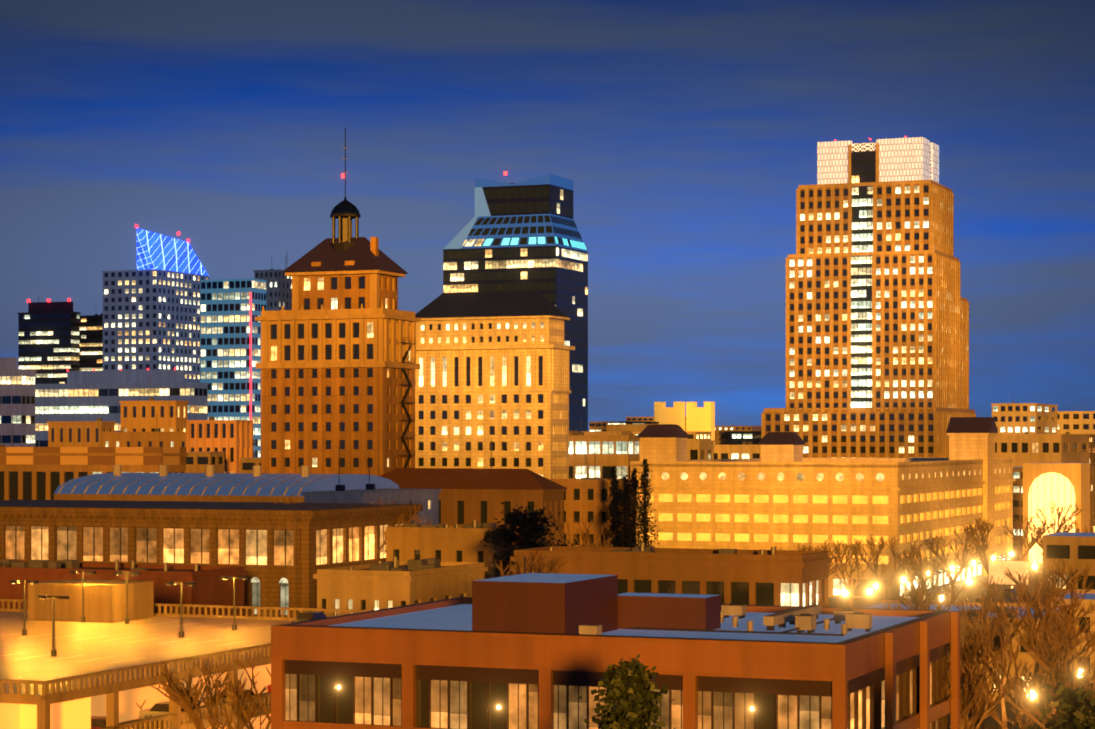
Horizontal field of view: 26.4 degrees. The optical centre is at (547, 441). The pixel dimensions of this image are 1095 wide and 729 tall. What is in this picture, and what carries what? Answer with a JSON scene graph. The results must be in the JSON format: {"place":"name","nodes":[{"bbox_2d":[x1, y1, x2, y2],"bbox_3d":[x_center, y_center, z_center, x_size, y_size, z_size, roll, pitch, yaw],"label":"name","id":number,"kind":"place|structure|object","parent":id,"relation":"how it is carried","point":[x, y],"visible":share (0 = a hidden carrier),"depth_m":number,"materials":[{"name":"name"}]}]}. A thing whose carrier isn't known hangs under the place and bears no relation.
{"place":"outdoors","nodes":[
{"label":"outdoors","id":0,"kind":"place"},
{"bbox_2d":[0,417,187,499],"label":"building","id":1,"kind":"structure","parent":0,"point":[35,473],"depth_m":455.34,"materials":[{"name":"orange concrete"}]},
{"bbox_2d":[102,224,209,382],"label":"skyscraper","id":2,"kind":"structure","parent":0,"point":[151,309],"depth_m":902.75,"materials":[{"name":"black"}]},
{"bbox_2d":[54,465,365,502],"bbox_3d":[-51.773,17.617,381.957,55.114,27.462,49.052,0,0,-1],"label":"roof","id":3,"kind":"structure","parent":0,"point":[209,470],"depth_m":368.66,"materials":[{"name":"black"}]},
{"bbox_2d":[54,473,399,495],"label":"roof","id":4,"kind":"structure","parent":3,"relation":"attached to","point":[348,481],"depth_m":370.17,"materials":[{"name":"grey metal"}]},
{"bbox_2d":[186,417,252,473],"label":"building","id":5,"kind":"structure","parent":0,"point":[232,440],"depth_m":599.33,"materials":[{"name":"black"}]},
{"bbox_2d":[255,128,420,475],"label":"tower building","id":6,"kind":"structure","parent":0,"point":[337,365],"depth_m":422.95,"materials":[{"name":"brick"}]},
{"bbox_2d":[282,197,407,273],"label":"roof","id":7,"kind":"structure","parent":6,"relation":"attached to","point":[359,252],"depth_m":424.51,"materials":[{"name":"brown tile"}]},
{"bbox_2d":[301,447,440,524],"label":"pale block wall","id":8,"kind":"structure","parent":0,"point":[428,499],"depth_m":342.90,"materials":[{"name":"black"}]},
{"bbox_2d":[379,441,567,574],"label":"building","id":9,"kind":"structure","parent":0,"point":[470,495],"depth_m":388.71,"materials":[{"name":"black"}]},
{"bbox_2d":[415,315,574,478],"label":"office building","id":10,"kind":"structure","parent":0,"point":[501,383],"depth_m":524.43,"materials":[{"name":"concrete"}]},
{"bbox_2d":[415,290,569,317],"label":"roof","id":11,"kind":"structure","parent":10,"relation":"attached to","point":[494,304],"depth_m":526.87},
{"bbox_2d":[443,171,587,431],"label":"skyscraper","id":12,"kind":"structure","parent":0,"point":[525,235],"depth_m":798.87,"materials":[{"name":"black glass"}]},
{"bbox_2d":[0,417,1094,594],"bbox_3d":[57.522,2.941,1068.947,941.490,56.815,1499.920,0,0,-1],"label":"blocks","id":13,"kind":"structure","parent":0,"point":[1077,552],"depth_m":574.08,"materials":[{"name":"beige"}]},
{"bbox_2d":[1013,467,1094,536],"bbox_3d":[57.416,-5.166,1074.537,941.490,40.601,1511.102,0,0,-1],"label":"roof","id":14,"kind":"structure","parent":13,"relation":"on","point":[1073,534],"depth_m":346.74,"materials":[{"name":"black"}]},
{"bbox_2d":[0,0,1094,430],"label":"sky","id":15,"kind":"structure","parent":0,"point":[686,133],"materials":[{"name":"blue"}]},
{"bbox_2d":[569,432,639,478],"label":"building","id":16,"kind":"structure","parent":0,"point":[604,454],"depth_m":622.32,"materials":[{"name":"beige concrete"}]},
{"bbox_2d":[606,409,675,434],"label":"building","id":17,"kind":"structure","parent":0,"point":[632,428],"depth_m":1156.94,"materials":[{"name":"beige concrete"}]},
{"bbox_2d":[714,442,760,458],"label":"building","id":18,"kind":"structure","parent":0,"point":[744,450],"depth_m":724.19,"materials":[{"name":"concrete"}]},
{"bbox_2d":[828,553,1094,728],"bbox_3d":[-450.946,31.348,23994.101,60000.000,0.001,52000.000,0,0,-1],"label":"ground","id":19,"kind":"structure","parent":0,"point":[990,721],"depth_m":273.91,"materials":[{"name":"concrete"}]},
{"bbox_2d":[0,357,36,446],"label":"office building","id":20,"kind":"structure","parent":19,"relation":"on","point":[17,395],"depth_m":697.49,"materials":[{"name":"black concrete"}]},
{"bbox_2d":[17,296,80,383],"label":"dark office","id":21,"kind":"structure","parent":19,"relation":"on","point":[48,341],"depth_m":999.51,"materials":[{"name":"black glass"}]},
{"bbox_2d":[47,390,115,446],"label":"building","id":22,"kind":"structure","parent":19,"relation":"on","point":[74,434],"depth_m":619.33,"materials":[{"name":"orange"}]},
{"bbox_2d":[80,314,102,370],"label":"dark office","id":23,"kind":"structure","parent":19,"relation":"on","point":[91,342],"depth_m":1013.15,"materials":[{"name":"black glass"}]},
{"bbox_2d":[35,358,208,446],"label":"banded office","id":24,"kind":"structure","parent":19,"relation":"on","point":[75,398],"depth_m":759.08,"materials":[{"name":"black concrete"}]},
{"bbox_2d":[0,559,247,615],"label":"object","id":25,"kind":"structure","parent":19,"relation":"on","point":[210,587],"depth_m":266.37,"materials":[{"name":"black"}]},
{"bbox_2d":[100,414,185,446],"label":"building","id":26,"kind":"structure","parent":19,"relation":"on","point":[157,438],"depth_m":611.74,"materials":[{"name":"orange"}]},
{"bbox_2d":[119,375,188,431],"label":"building","id":27,"kind":"structure","parent":19,"relation":"on","point":[140,416],"depth_m":639.78,"materials":[{"name":"orange"}]},
{"bbox_2d":[0,571,371,728],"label":"car park","id":28,"kind":"structure","parent":19,"relation":"on","point":[82,653],"depth_m":181.56,"materials":[{"name":"concrete"}]},
{"bbox_2d":[151,653,270,728],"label":"bare tree","id":29,"kind":"object","parent":19,"relation":"on","point":[242,720],"visible":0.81,"depth_m":161.47,"materials":[{"name":"brown plant"}]},
{"bbox_2d":[0,500,422,617],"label":"building","id":30,"kind":"structure","parent":19,"relation":"on","point":[282,556],"depth_m":295.20,"materials":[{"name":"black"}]},
{"bbox_2d":[0,500,404,509],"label":"roof","id":31,"kind":"structure","parent":30,"relation":"attached to","point":[167,504],"depth_m":313.65,"materials":[{"name":"grey metal"}]},
{"bbox_2d":[200,278,266,457],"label":"office building","id":32,"kind":"structure","parent":19,"relation":"on","point":[230,340],"depth_m":850.29,"materials":[{"name":"blue glass"}]},
{"bbox_2d":[253,256,291,310],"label":"office building","id":33,"kind":"structure","parent":19,"relation":"on","point":[279,289],"depth_m":878.39,"materials":[{"name":"black concrete"}]},
{"bbox_2d":[273,492,297,504],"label":"bare tree","id":34,"kind":"object","parent":19,"relation":"on","point":[289,501],"depth_m":315.83,"materials":[{"name":"brown plant"}]},
{"bbox_2d":[313,557,487,616],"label":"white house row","id":35,"kind":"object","parent":19,"relation":"on","point":[395,582],"visible":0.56,"depth_m":246.48,"materials":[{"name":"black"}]},
{"bbox_2d":[364,496,441,556],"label":"bare tree","id":36,"kind":"object","parent":19,"relation":"on","point":[409,520],"visible":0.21,"depth_m":310.76,"materials":[{"name":"brown plant"}]},
{"bbox_2d":[383,520,514,578],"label":"cream block","id":37,"kind":"structure","parent":19,"relation":"on","point":[443,542],"depth_m":301.11,"materials":[{"name":"beige concrete"}]},
{"bbox_2d":[549,515,615,546],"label":"bush","id":38,"kind":"object","parent":19,"relation":"on","point":[584,537],"visible":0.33,"depth_m":330.52,"materials":[{"name":"brown plant"}]},
{"bbox_2d":[549,456,635,546],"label":"building","id":39,"kind":"structure","parent":19,"relation":"on","point":[584,497],"depth_m":411.46,"materials":[{"name":"orange"}]},
{"bbox_2d":[597,465,627,546],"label":"cypress","id":40,"kind":"object","parent":19,"relation":"on","point":[613,507],"visible":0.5,"depth_m":393.41,"materials":[{"name":"green plant"}]},
{"bbox_2d":[271,556,959,728],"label":"office","id":41,"kind":"structure","parent":19,"relation":"on","point":[529,655],"depth_m":146.72,"materials":[{"name":"brown brick"}]},
{"bbox_2d":[329,573,918,642],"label":"flat roof","id":42,"kind":"structure","parent":41,"relation":"attached to","point":[456,617],"depth_m":154.92,"materials":[{"name":"grey concrete"}]},
{"bbox_2d":[578,654,675,728],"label":"evergreen","id":43,"kind":"object","parent":19,"relation":"on","point":[630,697],"visible":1,"depth_m":118.83,"materials":[{"name":"green plant"}]},
{"bbox_2d":[617,475,638,547],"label":"cypress","id":44,"kind":"object","parent":19,"relation":"on","point":[625,499],"visible":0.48,"depth_m":397.42,"materials":[{"name":"green plant"}]},
{"bbox_2d":[618,467,651,546],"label":"cypress","id":45,"kind":"object","parent":19,"relation":"on","point":[634,485],"visible":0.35,"depth_m":401.47,"materials":[{"name":"green plant"}]},
{"bbox_2d":[632,459,663,547],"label":"cypress","id":46,"kind":"object","parent":19,"relation":"on","point":[644,485],"visible":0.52,"depth_m":405.49,"materials":[{"name":"green plant"}]},
{"bbox_2d":[510,543,831,606],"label":"office","id":47,"kind":"structure","parent":19,"relation":"on","point":[773,576],"depth_m":238.65,"materials":[{"name":"brown"}]},
{"bbox_2d":[654,402,714,444],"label":"building","id":48,"kind":"structure","parent":19,"relation":"on","point":[700,419],"depth_m":1503.74,"materials":[{"name":"yellow"}]},
{"bbox_2d":[687,440,714,459],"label":"building","id":49,"kind":"structure","parent":19,"relation":"on","point":[700,449],"depth_m":700.74,"materials":[{"name":"concrete"}]},
{"bbox_2d":[630,433,1015,598],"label":"plaza block","id":50,"kind":"structure","parent":19,"relation":"on","point":[785,496],"depth_m":477.89,"materials":[{"name":"beige concrete"}]},
{"bbox_2d":[636,417,1015,581],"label":"roof","id":51,"kind":"structure","parent":50,"relation":"attached to","point":[971,424],"depth_m":488.88,"materials":[{"name":"brown tile"}]},
{"bbox_2d":[807,539,848,576],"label":"bare tree","id":52,"kind":"object","parent":19,"relation":"on","point":[836,560],"visible":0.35,"depth_m":392.59,"materials":[{"name":"brown plant"}]},
{"bbox_2d":[812,598,848,607],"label":"bare tree","id":53,"kind":"object","parent":19,"relation":"on","point":[823,604],"visible":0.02,"depth_m":233.94,"materials":[{"name":"brown plant"}]},
{"bbox_2d":[761,136,975,457],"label":"skyscraper","id":54,"kind":"structure","parent":19,"relation":"on","point":[877,352],"depth_m":812.07,"materials":[{"name":"concrete"}]},
{"bbox_2d":[852,534,924,599],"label":"bare tree","id":55,"kind":"object","parent":19,"relation":"on","point":[881,546],"visible":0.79,"depth_m":409.31,"materials":[{"name":"brown plant"}]},
{"bbox_2d":[868,601,961,628],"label":"bush","id":56,"kind":"object","parent":19,"relation":"on","point":[889,606],"visible":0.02,"depth_m":227.14,"materials":[{"name":"brown plant"}]},
{"bbox_2d":[895,577,967,610],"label":"bare tree","id":57,"kind":"object","parent":19,"relation":"on","point":[917,593],"visible":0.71,"depth_m":278.11,"materials":[{"name":"brown plant"}]},
{"bbox_2d":[941,652,998,728],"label":"bare tree","id":58,"kind":"object","parent":19,"relation":"on","point":[974,693],"visible":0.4,"depth_m":167.97,"materials":[{"name":"brown plant"}]},
{"bbox_2d":[867,565,1082,726],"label":"street lamps","id":59,"kind":"object","parent":19,"relation":"on","point":[969,582],"visible":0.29,"depth_m":398.40,"materials":[{"name":"metal"}]},
{"bbox_2d":[947,624,1003,728],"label":"bare tree","id":60,"kind":"object","parent":19,"relation":"on","point":[967,654],"visible":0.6,"depth_m":198.43,"materials":[{"name":"brown plant"}]},
{"bbox_2d":[942,677,1015,728],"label":"bare tree","id":61,"kind":"object","parent":19,"relation":"on","point":[986,712],"visible":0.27,"depth_m":168.19,"materials":[{"name":"brown plant"}]},
{"bbox_2d":[963,517,994,599],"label":"bare tree","id":62,"kind":"object","parent":19,"relation":"on","point":[981,529],"visible":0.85,"depth_m":451.00,"materials":[{"name":"brown plant"}]},
{"bbox_2d":[952,575,1039,728],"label":"bare tree","id":63,"kind":"object","parent":19,"relation":"on","point":[983,612],"visible":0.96,"depth_m":239.28,"materials":[{"name":"brown plant"}]},
{"bbox_2d":[988,560,1029,601],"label":"billboard","id":64,"kind":"object","parent":19,"relation":"on","point":[996,568],"visible":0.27,"depth_m":336.61,"materials":[{"name":"metal"}]},
{"bbox_2d":[991,402,1057,433],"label":"office","id":65,"kind":"structure","parent":19,"relation":"on","point":[1023,418],"depth_m":1108.13,"materials":[{"name":"beige concrete"}]},
{"bbox_2d":[965,646,1087,728],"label":"bare tree","id":66,"kind":"object","parent":19,"relation":"on","point":[1027,721],"visible":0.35,"depth_m":181.27,"materials":[{"name":"brown plant"}]},
{"bbox_2d":[995,412,1089,466],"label":"building","id":67,"kind":"structure","parent":19,"relation":"on","point":[1026,447],"depth_m":807.44,"materials":[{"name":"beige concrete"}]},
{"bbox_2d":[991,655,1094,728],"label":"bare tree","id":68,"kind":"object","parent":19,"relation":"on","point":[1054,681],"visible":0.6,"depth_m":172.07,"materials":[{"name":"brown plant"}]},
{"bbox_2d":[1004,558,1091,713],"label":"bare tree","id":69,"kind":"object","parent":19,"relation":"on","point":[1060,574],"visible":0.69,"depth_m":259.60,"materials":[{"name":"brown plant"}]},
{"bbox_2d":[1008,608,1094,718],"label":"bare tree","id":70,"kind":"object","parent":19,"relation":"on","point":[1030,623],"visible":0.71,"depth_m":234.14,"materials":[{"name":"brown plant"}]},
{"bbox_2d":[1009,571,1094,728],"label":"bare tree","id":71,"kind":"object","parent":19,"relation":"on","point":[1038,612],"visible":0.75,"depth_m":247.44,"materials":[{"name":"brown plant"}]},
{"bbox_2d":[1014,620,1094,699],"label":"bare tree","id":72,"kind":"object","parent":19,"relation":"on","point":[1040,657],"visible":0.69,"depth_m":211.83,"materials":[{"name":"brown plant"}]},
{"bbox_2d":[1034,501,1082,535],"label":"bare tree","id":73,"kind":"object","parent":19,"relation":"on","point":[1063,521],"visible":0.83,"depth_m":519.38,"materials":[{"name":"brown plant"}]},
{"bbox_2d":[1028,522,1092,554],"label":"bare tree","id":74,"kind":"object","parent":19,"relation":"on","point":[1039,543],"visible":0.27,"depth_m":399.57,"materials":[{"name":"brown plant"}]},
{"bbox_2d":[1028,679,1094,728],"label":"evergreen","id":75,"kind":"object","parent":19,"relation":"on","point":[1077,706],"visible":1,"depth_m":106.32,"materials":[{"name":"green plant"}]},
{"bbox_2d":[1057,411,1094,433],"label":"building","id":76,"kind":"structure","parent":19,"relation":"on","point":[1081,422],"depth_m":1158.29,"materials":[{"name":"beige"}]},
{"bbox_2d":[849,600,1074,702],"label":"building","id":77,"kind":"structure","parent":0,"point":[1023,656],"depth_m":281.75,"materials":[{"name":"black"}]},
{"bbox_2d":[866,603,1061,617],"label":"flat roof","id":78,"kind":"structure","parent":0,"point":[952,607],"depth_m":305.23,"materials":[{"name":"grey"}]},
{"bbox_2d":[896,567,1041,602],"bbox_3d":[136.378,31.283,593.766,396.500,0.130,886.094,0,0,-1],"label":"street","id":79,"kind":"structure","parent":0,"point":[979,587],"depth_m":487.00,"materials":[{"name":"grey asphalt"}]},
{"bbox_2d":[136,675,257,728],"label":"bare tree","id":80,"kind":"object","parent":79,"relation":"on","point":[213,698],"visible":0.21,"depth_m":172.86,"materials":[{"name":"brown plant"}]},
{"bbox_2d":[471,548,565,580],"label":"bare tree","id":81,"kind":"object","parent":79,"relation":"on","point":[534,569],"visible":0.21,"depth_m":240.61,"materials":[{"name":"brown plant"}]},
{"bbox_2d":[480,502,573,578],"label":"evergreen","id":82,"kind":"object","parent":79,"relation":"on","point":[526,530],"visible":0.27,"depth_m":270.01,"materials":[{"name":"green plant"}]},
{"bbox_2d":[770,542,818,550],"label":"bush","id":83,"kind":"object","parent":79,"relation":"on","point":[804,548],"visible":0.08,"depth_m":380.68,"materials":[{"name":"brown plant"}]},
{"bbox_2d":[826,538,878,606],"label":"bare tree","id":84,"kind":"object","parent":79,"relation":"on","point":[854,551],"visible":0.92,"depth_m":401.50,"materials":[{"name":"brown plant"}]},
{"bbox_2d":[892,549,949,600],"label":"bare tree","id":85,"kind":"object","parent":79,"relation":"on","point":[912,563],"visible":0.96,"depth_m":382.58,"materials":[{"name":"brown plant"}]},
{"bbox_2d":[828,557,1018,606],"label":"traffic signals","id":86,"kind":"object","parent":79,"relation":"on","point":[946,577],"visible":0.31,"depth_m":462.59,"materials":[{"name":"metal"}]},
{"bbox_2d":[843,552,1028,607],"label":"street lamps","id":87,"kind":"object","parent":79,"relation":"on","point":[845,593],"visible":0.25,"depth_m":489.52,"materials":[{"name":"metal"}]},
{"bbox_2d":[922,526,989,600],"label":"bare tree","id":88,"kind":"object","parent":79,"relation":"on","point":[963,559],"visible":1,"depth_m":430.24,"materials":[{"name":"brown plant"}]},
{"bbox_2d":[934,583,1015,601],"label":"street cars","id":89,"kind":"object","parent":79,"relation":"on","point":[1013,591],"visible":0.1,"depth_m":473.43,"materials":[{"name":"metal"}]},
{"bbox_2d":[1003,515,1055,593],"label":"bare tree","id":90,"kind":"object","parent":79,"relation":"on","point":[1030,544],"visible":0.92,"depth_m":478.11,"materials":[{"name":"brown plant"}]},
{"bbox_2d":[1023,463,1089,566],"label":"mall entrance","id":91,"kind":"object","parent":79,"relation":"on","point":[1061,484],"visible":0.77,"depth_m":579.17,"materials":[{"name":"orange"}]},
{"bbox_2d":[1044,589,1094,682],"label":"building","id":92,"kind":"structure","parent":0,"point":[1090,617],"depth_m":303.30,"materials":[{"name":"black"}]},
{"bbox_2d":[1059,593,1094,598],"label":"flat roof","id":93,"kind":"structure","parent":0,"point":[1086,596],"depth_m":316.32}
]}

